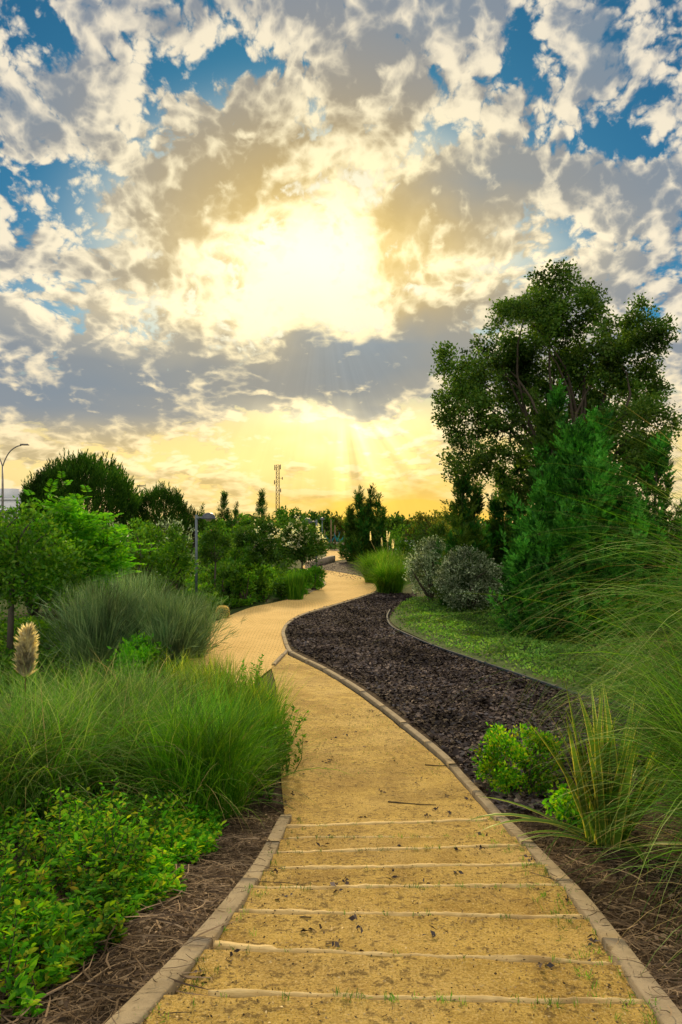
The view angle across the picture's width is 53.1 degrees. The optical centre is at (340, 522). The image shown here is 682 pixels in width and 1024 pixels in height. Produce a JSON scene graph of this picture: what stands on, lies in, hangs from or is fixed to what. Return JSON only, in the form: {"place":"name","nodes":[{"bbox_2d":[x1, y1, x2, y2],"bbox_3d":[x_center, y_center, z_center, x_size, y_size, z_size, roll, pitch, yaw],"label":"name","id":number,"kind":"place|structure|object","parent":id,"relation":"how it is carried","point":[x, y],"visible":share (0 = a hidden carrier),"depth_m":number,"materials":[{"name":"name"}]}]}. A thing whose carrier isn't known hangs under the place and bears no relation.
{"place":"outdoors","nodes":[
{"label":"outdoors","id":0,"kind":"place"},
{"bbox_2d":[0,489,28,531],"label":"building","id":1,"kind":"structure","parent":0,"point":[9,499],"depth_m":150.00,"materials":[{"name":"white glass"}]},
{"bbox_2d":[162,549,375,694],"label":"paved path","id":2,"kind":"structure","parent":0,"point":[259,631],"depth_m":19.59,"materials":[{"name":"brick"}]},
{"bbox_2d":[274,464,282,516],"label":"lattice tower","id":3,"kind":"structure","parent":0,"point":[279,490],"depth_m":210.12,"materials":[{"name":"metal"}]},
{"bbox_2d":[0,523,681,1023],"bbox_3d":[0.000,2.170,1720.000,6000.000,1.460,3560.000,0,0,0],"label":"ground","id":4,"kind":"structure","parent":0,"point":[382,701],"depth_m":4.54,"materials":[{"name":"soil"}]},
{"bbox_2d":[0,444,28,522],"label":"road lamp","id":5,"kind":"object","parent":4,"relation":"on","point":[2,497],"visible":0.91,"depth_m":59.96,"materials":[{"name":"metal"}]},
{"bbox_2d":[11,621,39,726],"bbox_3d":[-3.040,1.828,6.595,0.276,1.765,0.276,0,0,0],"label":"pampas plume","id":6,"kind":"object","parent":4,"relation":"on","point":[26,647],"visible":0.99,"depth_m":6.55,"materials":[{"name":"beige plant"}]},
{"bbox_2d":[15,470,58,530],"bbox_3d":[-17.695,-0.011,39.963,2.610,6.244,2.671,0,0,0],"label":"tree","id":7,"kind":"object","parent":4,"relation":"on","point":[31,486],"visible":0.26,"depth_m":39.34,"materials":[{"name":"green plant"}]},
{"bbox_2d":[0,538,80,617],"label":"shrub","id":8,"kind":"object","parent":4,"relation":"on","point":[35,611],"visible":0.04,"depth_m":20.67,"materials":[{"name":"green plant"}]},
{"bbox_2d":[0,495,97,656],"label":"young tree","id":9,"kind":"object","parent":4,"relation":"on","point":[24,560],"visible":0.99,"depth_m":14.44,"materials":[{"name":"green plant"}]},
{"bbox_2d":[0,647,135,737],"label":"ornamental grass","id":10,"kind":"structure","parent":4,"relation":"on","point":[22,686],"depth_m":8.31,"materials":[{"name":"plant"}]},
{"bbox_2d":[18,448,143,545],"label":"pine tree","id":11,"kind":"object","parent":4,"relation":"on","point":[119,493],"visible":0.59,"depth_m":40.43,"materials":[{"name":"green plant"}]},
{"bbox_2d":[12,471,160,626],"bbox_3d":[-6.737,0.844,17.332,4.073,4.315,2.971,0,0,17],"label":"young tree","id":12,"kind":"object","parent":4,"relation":"on","point":[84,521],"visible":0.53,"depth_m":16.93,"materials":[{"name":"green plant"}]},
{"bbox_2d":[0,609,188,695],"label":"ground cover","id":13,"kind":"object","parent":4,"relation":"on","point":[18,622],"visible":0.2,"depth_m":13.44,"materials":[{"name":"green plant"}]},
{"bbox_2d":[11,573,182,676],"bbox_3d":[-4.829,2.141,13.241,3.236,2.471,3.888,0,0,-32],"label":"broom bush","id":14,"kind":"object","parent":4,"relation":"on","point":[96,617],"visible":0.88,"depth_m":12.87,"materials":[{"name":"green plant"}]},
{"bbox_2d":[0,644,204,857],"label":"ornamental grass","id":15,"kind":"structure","parent":4,"relation":"on","point":[13,776],"depth_m":5.50,"materials":[{"name":"green plant"}]},
{"bbox_2d":[2,631,213,719],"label":"ornamental grass","id":16,"kind":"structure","parent":4,"relation":"on","point":[133,678],"depth_m":8.88,"materials":[{"name":"plant"}]},
{"bbox_2d":[0,762,228,1023],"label":"leafy shrub","id":17,"kind":"object","parent":4,"relation":"on","point":[45,927],"visible":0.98,"depth_m":3.63,"materials":[{"name":"green plant"}]},
{"bbox_2d":[79,522,171,606],"bbox_3d":[-6.577,1.480,20.257,2.489,3.071,2.500,0,0,32],"label":"shrub","id":18,"kind":"object","parent":4,"relation":"on","point":[139,556],"visible":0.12,"depth_m":20.42,"materials":[{"name":"green plant"}]},
{"bbox_2d":[52,565,204,657],"bbox_3d":[-4.537,2.008,14.365,3.650,2.310,3.671,0,0,-41],"label":"broom bush","id":19,"kind":"object","parent":4,"relation":"on","point":[145,586],"visible":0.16,"depth_m":14.36,"materials":[{"name":"green plant"}]},
{"bbox_2d":[0,632,273,841],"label":"ornamental grass","id":20,"kind":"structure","parent":4,"relation":"on","point":[119,735],"depth_m":6.21,"materials":[{"name":"green plant"}]},
{"bbox_2d":[105,630,174,685],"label":"leafy shrub","id":21,"kind":"object","parent":4,"relation":"on","point":[144,648],"visible":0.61,"depth_m":12.37,"materials":[{"name":"green plant"}]},
{"bbox_2d":[131,480,192,546],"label":"pine tree","id":22,"kind":"object","parent":4,"relation":"on","point":[157,505],"visible":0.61,"depth_m":46.99,"materials":[{"name":"green plant"}]},
{"bbox_2d":[124,517,200,602],"bbox_3d":[-5.768,1.396,21.763,2.415,3.179,1.917,0,0,39],"label":"shrub","id":23,"kind":"object","parent":4,"relation":"on","point":[177,549],"visible":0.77,"depth_m":21.69,"materials":[{"name":"green plant"}]},
{"bbox_2d":[90,584,235,673],"bbox_3d":[-3.385,2.352,13.558,3.100,2.361,3.132,0,0,25],"label":"broom bush","id":24,"kind":"object","parent":4,"relation":"on","point":[177,637],"visible":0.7,"depth_m":13.16,"materials":[{"name":"green plant"}]},
{"bbox_2d":[65,664,265,796],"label":"ornamental grass","id":25,"kind":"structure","parent":4,"relation":"on","point":[177,689],"depth_m":7.67,"materials":[{"name":"plant"}]},
{"bbox_2d":[162,527,189,590],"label":"shrub","id":26,"kind":"object","parent":4,"relation":"on","point":[183,538],"visible":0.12,"depth_m":25.83,"materials":[{"name":"green plant"}]},
{"bbox_2d":[150,516,202,576],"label":"shrub","id":27,"kind":"object","parent":4,"relation":"on","point":[189,534],"visible":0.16,"depth_m":32.59,"materials":[{"name":"plant"}]},
{"bbox_2d":[106,659,251,722],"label":"ornamental grass","id":28,"kind":"object","parent":4,"relation":"on","point":[180,682],"depth_m":8.96,"materials":[{"name":"plant"}]},
{"bbox_2d":[88,554,292,574],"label":"grass","id":29,"kind":"structure","parent":4,"relation":"on","point":[278,566],"depth_m":40.58,"materials":[{"name":"green plant"}]},
{"bbox_2d":[176,506,206,558],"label":"pine tree","id":30,"kind":"object","parent":4,"relation":"on","point":[200,520],"visible":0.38,"depth_m":49.81,"materials":[{"name":"green plant"}]},
{"bbox_2d":[105,814,291,1023],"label":"kerb","id":31,"kind":"structure","parent":4,"relation":"on","point":[145,1002],"depth_m":2.83,"materials":[{"name":"concrete"}]},
{"bbox_2d":[45,661,355,829],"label":"ornamental grass","id":32,"kind":"object","parent":4,"relation":"on","point":[229,775],"depth_m":6.00,"materials":[{"name":"green plant"}]},
{"bbox_2d":[140,645,260,693],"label":"meadow grass","id":33,"kind":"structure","parent":4,"relation":"on","point":[196,666],"depth_m":10.67,"materials":[{"name":"plant"}]},
{"bbox_2d":[195,513,215,592],"bbox_3d":[-5.053,1.315,25.318,0.825,3.370,0.530,0,0,0],"label":"park lamp","id":34,"kind":"object","parent":4,"relation":"on","point":[208,516],"visible":0.94,"depth_m":25.27,"materials":[{"name":"metal"}]},
{"bbox_2d":[171,588,247,658],"bbox_3d":[-3.258,2.217,14.655,2.757,1.716,2.829,0,0,0],"label":"broom bush","id":35,"kind":"object","parent":4,"relation":"on","point":[204,622],"visible":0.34,"depth_m":14.48,"materials":[{"name":"green plant"}]},
{"bbox_2d":[194,526,235,586],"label":"tree","id":36,"kind":"object","parent":4,"relation":"on","point":[211,539],"visible":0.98,"depth_m":27.36,"materials":[{"name":"green plant"}]},
{"bbox_2d":[200,515,233,534],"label":"tree","id":37,"kind":"object","parent":4,"relation":"on","point":[221,522],"visible":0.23,"depth_m":63.88,"materials":[{"name":"green plant"}]},
{"bbox_2d":[212,490,237,532],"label":"fir tree","id":38,"kind":"object","parent":4,"relation":"on","point":[225,514],"visible":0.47,"depth_m":69.84,"materials":[{"name":"green plant"}]},
{"bbox_2d":[207,546,247,579],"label":"shrub","id":39,"kind":"object","parent":4,"relation":"on","point":[235,553],"visible":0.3,"depth_m":30.82,"materials":[{"name":"green plant"}]},
{"bbox_2d":[212,559,246,598],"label":"shrub","id":40,"kind":"object","parent":4,"relation":"on","point":[222,588],"visible":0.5,"depth_m":24.22,"materials":[{"name":"green plant"}]},
{"bbox_2d":[150,566,319,610],"bbox_3d":[-6.454,2.673,29.249,10.577,0.688,20.023,0,0,0],"label":"ground cover","id":41,"kind":"object","parent":4,"relation":"on","point":[205,582],"visible":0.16,"depth_m":26.61,"materials":[{"name":"green plant"}]},
{"bbox_2d":[225,562,257,603],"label":"shrub","id":42,"kind":"object","parent":4,"relation":"on","point":[238,585],"visible":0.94,"depth_m":23.84,"materials":[{"name":"green plant"}]},
{"bbox_2d":[232,513,260,530],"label":"tree","id":43,"kind":"object","parent":4,"relation":"on","point":[246,520],"visible":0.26,"depth_m":65.60,"materials":[{"name":"green plant"}]},
{"bbox_2d":[169,655,326,738],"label":"meadow grass","id":44,"kind":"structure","parent":4,"relation":"on","point":[252,686],"depth_m":8.98,"materials":[{"name":"plant"}]},
{"bbox_2d":[226,540,272,574],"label":"shrub","id":45,"kind":"object","parent":4,"relation":"on","point":[252,556],"visible":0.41,"depth_m":32.51,"materials":[{"name":"green plant"}]},
{"bbox_2d":[240,654,263,695],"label":"leafy weed","id":46,"kind":"object","parent":4,"relation":"on","point":[259,665],"visible":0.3,"depth_m":9.49,"materials":[{"name":"green plant"}]},
{"bbox_2d":[239,748,274,807],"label":"leafy weed","id":47,"kind":"object","parent":4,"relation":"on","point":[271,791],"visible":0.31,"depth_m":6.51,"materials":[{"name":"green plant"}]},
{"bbox_2d":[228,517,286,567],"bbox_3d":[-4.215,1.332,34.011,3.519,3.341,2.551,0,0,0],"label":"flowering tree","id":48,"kind":"object","parent":4,"relation":"on","point":[260,536],"visible":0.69,"depth_m":33.64,"materials":[{"name":"green plant"}]},
{"bbox_2d":[251,489,274,522],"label":"fir tree","id":49,"kind":"object","parent":4,"relation":"on","point":[261,502],"visible":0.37,"depth_m":71.75,"materials":[{"name":"green plant"}]},
{"bbox_2d":[224,689,307,760],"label":"meadow grass","id":50,"kind":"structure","parent":4,"relation":"on","point":[275,715],"depth_m":8.08,"materials":[{"name":"plant"}]},
{"bbox_2d":[248,562,284,601],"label":"shrub","id":51,"kind":"object","parent":4,"relation":"on","point":[263,587],"visible":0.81,"depth_m":24.98,"materials":[{"name":"green plant"}]},
{"bbox_2d":[239,725,300,790],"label":"meadow grass","id":52,"kind":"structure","parent":4,"relation":"on","point":[274,774],"depth_m":7.16,"materials":[{"name":"plant"}]},
{"bbox_2d":[243,717,306,775],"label":"leafy weed","id":53,"kind":"object","parent":4,"relation":"on","point":[287,751],"visible":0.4,"depth_m":7.48,"materials":[{"name":"green plant"}]},
{"bbox_2d":[270,576,291,599],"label":"shrub","id":54,"kind":"object","parent":4,"relation":"on","point":[280,593],"visible":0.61,"depth_m":25.45,"materials":[{"name":"green plant"}]},
{"bbox_2d":[271,505,295,526],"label":"tree","id":55,"kind":"object","parent":4,"relation":"on","point":[280,512],"visible":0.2,"depth_m":67.97,"materials":[{"name":"green plant"}]},
{"bbox_2d":[277,507,310,528],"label":"tree","id":56,"kind":"object","parent":4,"relation":"on","point":[292,514],"visible":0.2,"depth_m":74.89,"materials":[{"name":"green plant"}]},
{"bbox_2d":[284,570,316,599],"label":"meadow grass","id":57,"kind":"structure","parent":4,"relation":"on","point":[296,589],"depth_m":25.34,"materials":[{"name":"plant"}]},
{"bbox_2d":[272,515,329,568],"bbox_3d":[-1.826,1.323,31.121,2.743,3.355,2.422,0,0,0],"label":"flowering tree","id":58,"kind":"object","parent":4,"relation":"on","point":[303,544],"visible":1,"depth_m":30.63,"materials":[{"name":"green plant"}]},
{"bbox_2d":[299,568,314,593],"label":"shrub","id":59,"kind":"object","parent":4,"relation":"on","point":[309,578],"visible":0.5,"depth_m":27.21,"materials":[{"name":"green plant"}]},
{"bbox_2d":[303,510,323,532],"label":"tree","id":60,"kind":"object","parent":4,"relation":"on","point":[313,514],"visible":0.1,"depth_m":77.87,"materials":[{"name":"green plant"}]},
{"bbox_2d":[306,565,326,589],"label":"shrub","id":61,"kind":"object","parent":4,"relation":"on","point":[317,572],"visible":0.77,"depth_m":28.74,"materials":[{"name":"green plant"}]},
{"bbox_2d":[305,556,334,567],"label":"wall","id":62,"kind":"structure","parent":4,"relation":"on","point":[327,559],"depth_m":46.96,"materials":[{"name":"concrete"}]},
{"bbox_2d":[312,509,336,538],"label":"tree","id":63,"kind":"object","parent":4,"relation":"on","point":[326,522],"visible":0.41,"depth_m":83.61,"materials":[{"name":"green plant"}]},
{"bbox_2d":[323,516,344,540],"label":"tree","id":64,"kind":"object","parent":4,"relation":"on","point":[339,525],"visible":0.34,"depth_m":95.49,"materials":[{"name":"green plant"}]},
{"bbox_2d":[0,781,681,1023],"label":"straw","id":65,"kind":"object","parent":4,"relation":"on","point":[255,825],"visible":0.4,"depth_m":3.48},
{"bbox_2d":[0,833,681,1023],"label":"dry twigs","id":66,"kind":"object","parent":4,"relation":"on","point":[156,917],"visible":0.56,"depth_m":3.26,"materials":[{"name":"plant"}]},
{"bbox_2d":[318,560,363,576],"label":"mulch bed","id":67,"kind":"object","parent":4,"relation":"on","point":[337,564],"visible":0.34,"depth_m":43.80,"materials":[{"name":"gravel"}]},
{"bbox_2d":[336,482,392,561],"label":"cypress","id":68,"kind":"object","parent":67,"relation":"on","point":[359,528],"visible":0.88,"depth_m":49.65,"materials":[{"name":"green plant"}]},
{"bbox_2d":[343,549,404,582],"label":"ornamental grass","id":69,"kind":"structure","parent":4,"relation":"on","point":[364,562],"depth_m":32.52,"materials":[{"name":"plant"}]},
{"bbox_2d":[84,756,681,1023],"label":"straw","id":70,"kind":"object","parent":4,"relation":"on","point":[281,867],"visible":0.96,"depth_m":2.79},
{"bbox_2d":[361,531,409,565],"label":"ornamental grass","id":71,"kind":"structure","parent":4,"relation":"on","point":[399,552],"depth_m":35.89,"materials":[{"name":"plant"}]},
{"bbox_2d":[359,556,420,593],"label":"ornamental grass","id":72,"kind":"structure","parent":4,"relation":"on","point":[388,578],"depth_m":27.74,"materials":[{"name":"plant"}]},
{"bbox_2d":[385,514,410,536],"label":"tree","id":73,"kind":"object","parent":4,"relation":"on","point":[396,520],"visible":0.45,"depth_m":84.83,"materials":[{"name":"green plant"}]},
{"bbox_2d":[380,523,418,564],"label":"bush","id":74,"kind":"object","parent":4,"relation":"on","point":[399,540],"visible":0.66,"depth_m":45.92,"materials":[{"name":"green plant"}]},
{"bbox_2d":[407,520,440,557],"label":"bush","id":75,"kind":"object","parent":4,"relation":"on","point":[423,533],"visible":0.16,"depth_m":42.66,"materials":[{"name":"green plant"}]},
{"bbox_2d":[403,509,457,546],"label":"tree","id":76,"kind":"object","parent":4,"relation":"on","point":[426,518],"visible":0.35,"depth_m":45.89,"materials":[{"name":"green plant"}]},
{"bbox_2d":[426,521,458,561],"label":"bush","id":77,"kind":"object","parent":4,"relation":"on","point":[439,529],"visible":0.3,"depth_m":39.29,"materials":[{"name":"green plant"}]},
{"bbox_2d":[285,561,645,816],"bbox_3d":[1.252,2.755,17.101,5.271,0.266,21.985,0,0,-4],"label":"mulch bed","id":78,"kind":"object","parent":4,"relation":"on","point":[416,719],"visible":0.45,"depth_m":11.93,"materials":[{"name":"wood"}]},
{"bbox_2d":[468,722,566,795],"bbox_3d":[1.822,2.410,6.948,1.091,0.780,1.044,0,0,0],"label":"leafy shrub","id":79,"kind":"object","parent":78,"relation":"on","point":[503,777],"visible":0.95,"depth_m":6.81,"materials":[{"name":"green plant"}]},
{"bbox_2d":[281,592,681,1023],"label":"kerb","id":80,"kind":"structure","parent":4,"relation":"on","point":[621,949],"depth_m":3.74,"materials":[{"name":"concrete"}]},
{"bbox_2d":[386,609,644,715],"bbox_3d":[2.568,2.876,15.876,1.107,0.162,12.915,0,0,-13],"label":"bed edging","id":81,"kind":"object","parent":4,"relation":"on","point":[492,665],"visible":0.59,"depth_m":13.64,"materials":[{"name":"concrete"}]},
{"bbox_2d":[384,392,681,894],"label":"pampas grass","id":82,"kind":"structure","parent":4,"relation":"on","point":[662,593],"depth_m":6.06,"materials":[{"name":"green plant"}]},
{"bbox_2d":[390,596,681,815],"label":"lawn","id":83,"kind":"structure","parent":4,"relation":"on","point":[528,672],"depth_m":15.50,"materials":[{"name":"green plant"}]},
{"bbox_2d":[402,534,450,599],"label":"silver shrub","id":84,"kind":"object","parent":83,"relation":"on","point":[425,562],"visible":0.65,"depth_m":25.18,"materials":[{"name":"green plant"}]},
{"bbox_2d":[430,469,501,607],"bbox_3d":[4.235,0.577,23.081,2.126,4.871,2.035,0,0,-42],"label":"juniper","id":85,"kind":"object","parent":83,"relation":"on","point":[465,516],"visible":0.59,"depth_m":22.87,"materials":[{"name":"green plant"}]},
{"bbox_2d":[432,544,510,611],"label":"silver shrub","id":86,"kind":"object","parent":83,"relation":"on","point":[447,587],"visible":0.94,"depth_m":21.88,"materials":[{"name":"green plant"}]},
{"bbox_2d":[479,454,530,603],"bbox_3d":[6.052,0.133,24.588,3.154,5.765,2.234,0,0,-25],"label":"juniper","id":87,"kind":"object","parent":83,"relation":"on","point":[500,522],"visible":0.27,"depth_m":24.17,"materials":[{"name":"green plant"}]},
{"bbox_2d":[429,257,681,509],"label":"poplar tree","id":88,"kind":"object","parent":83,"relation":"on","point":[544,317],"visible":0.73,"depth_m":22.87,"materials":[{"name":"green plant"}]},
{"bbox_2d":[499,378,613,622],"bbox_3d":[6.598,-0.527,19.537,4.066,7.107,2.916,0,0,-25],"label":"juniper","id":89,"kind":"object","parent":83,"relation":"on","point":[546,424],"visible":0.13,"depth_m":19.37,"materials":[{"name":"green plant"}]},
{"bbox_2d":[485,399,679,644],"bbox_3d":[5.923,-0.048,17.625,4.609,6.193,3.913,0,0,0],"label":"juniper","id":90,"kind":"object","parent":83,"relation":"on","point":[574,442],"visible":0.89,"depth_m":16.74,"materials":[{"name":"green plant"}]},
{"bbox_2d":[517,570,681,797],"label":"pampas grass","id":91,"kind":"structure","parent":83,"relation":"on","point":[643,686],"depth_m":8.16,"materials":[{"name":"green plant"}]},
{"bbox_2d":[612,430,681,629],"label":"juniper","id":92,"kind":"object","parent":83,"relation":"on","point":[660,453],"visible":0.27,"depth_m":18.26,"materials":[{"name":"green plant"}]},
{"bbox_2d":[468,674,681,871],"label":"flax plant","id":93,"kind":"object","parent":4,"relation":"on","point":[597,824],"visible":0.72,"depth_m":4.88,"materials":[{"name":"green plant"}]},
{"bbox_2d":[491,576,681,934],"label":"pampas grass","id":94,"kind":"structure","parent":4,"relation":"on","point":[664,730],"depth_m":4.05,"materials":[{"name":"green plant"}]},
{"bbox_2d":[542,780,634,830],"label":"leafy shrub","id":95,"kind":"object","parent":4,"relation":"on","point":[563,803],"visible":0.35,"depth_m":5.61,"materials":[{"name":"green plant"}]},
{"bbox_2d":[568,689,681,974],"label":"pampas grass","id":96,"kind":"object","parent":4,"relation":"on","point":[655,806],"depth_m":3.24,"materials":[{"name":"plant"}]},
{"bbox_2d":[0,0,681,522],"label":"sky","id":97,"kind":"structure","parent":0,"point":[238,238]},
{"bbox_2d":[142,653,658,1023],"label":"dirt path","id":98,"kind":"structure","parent":0,"point":[336,695],"depth_m":3.26,"materials":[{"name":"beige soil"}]},
{"bbox_2d":[266,694,308,743],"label":"leafy weed","id":99,"kind":"object","parent":98,"relation":"on","point":[293,707],"visible":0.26,"depth_m":8.61,"materials":[{"name":"green plant"}]},
{"bbox_2d":[288,836,429,838],"bbox_3d":[0.383,2.379,5.044,1.539,0.150,0.027,0,0,-3],"label":"step timber","id":100,"kind":"object","parent":98,"relation":"on","point":[343,837],"visible":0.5,"depth_m":5.02,"materials":[{"name":"wood"}]},
{"bbox_2d":[286,818,486,827],"bbox_3d":[0.393,2.501,5.556,1.680,0.196,0.045,0,0,-10],"label":"step timber","id":101,"kind":"object","parent":98,"relation":"on","point":[364,823],"visible":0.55,"depth_m":5.54,"materials":[{"name":"wood"}]},
{"bbox_2d":[194,709,599,982],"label":"dark litter","id":102,"kind":"object","parent":98,"relation":"on","point":[354,916],"visible":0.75,"depth_m":3.59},
{"bbox_2d":[278,844,518,853],"bbox_3d":[0.408,2.277,4.648,1.684,0.188,0.034,0,0,-8],"label":"step timber","id":103,"kind":"object","parent":98,"relation":"on","point":[420,848],"visible":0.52,"depth_m":4.64,"materials":[{"name":"wood"}]},
{"bbox_2d":[135,816,669,1023],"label":"weeds","id":104,"kind":"object","parent":98,"relation":"on","point":[506,917],"visible":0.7,"depth_m":2.85,"materials":[{"name":"green plant"}]},
{"bbox_2d":[252,883,558,889],"bbox_3d":[0.354,2.053,3.750,1.695,0.142,0.030,0,0,-2],"label":"step timber","id":105,"kind":"object","parent":98,"relation":"on","point":[504,885],"visible":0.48,"depth_m":3.75,"materials":[{"name":"wood"}]},
{"bbox_2d":[282,862,535,868],"bbox_3d":[0.422,2.160,4.185,1.579,0.157,0.038,0,0,-4],"label":"step timber","id":106,"kind":"object","parent":98,"relation":"on","point":[398,866],"visible":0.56,"depth_m":4.18,"materials":[{"name":"wood"}]},
{"bbox_2d":[239,908,582,918],"bbox_3d":[0.323,1.936,3.282,1.644,0.154,0.026,0,0,3],"label":"step timber","id":107,"kind":"object","parent":98,"relation":"on","point":[290,911],"visible":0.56,"depth_m":3.27,"materials":[{"name":"wood"}]},
{"bbox_2d":[214,940,611,964],"bbox_3d":[0.264,1.811,2.772,1.612,0.172,0.059,0,0,7],"label":"step timber","id":108,"kind":"object","parent":98,"relation":"on","point":[271,948],"visible":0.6,"depth_m":2.76,"materials":[{"name":"wood"}]},
{"bbox_2d":[208,988,643,1004],"bbox_3d":[0.283,1.712,2.382,1.511,0.150,0.038,0,0,3],"label":"step timber","id":109,"kind":"object","parent":98,"relation":"on","point":[237,992],"visible":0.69,"depth_m":2.37,"materials":[{"name":"beige wood"}]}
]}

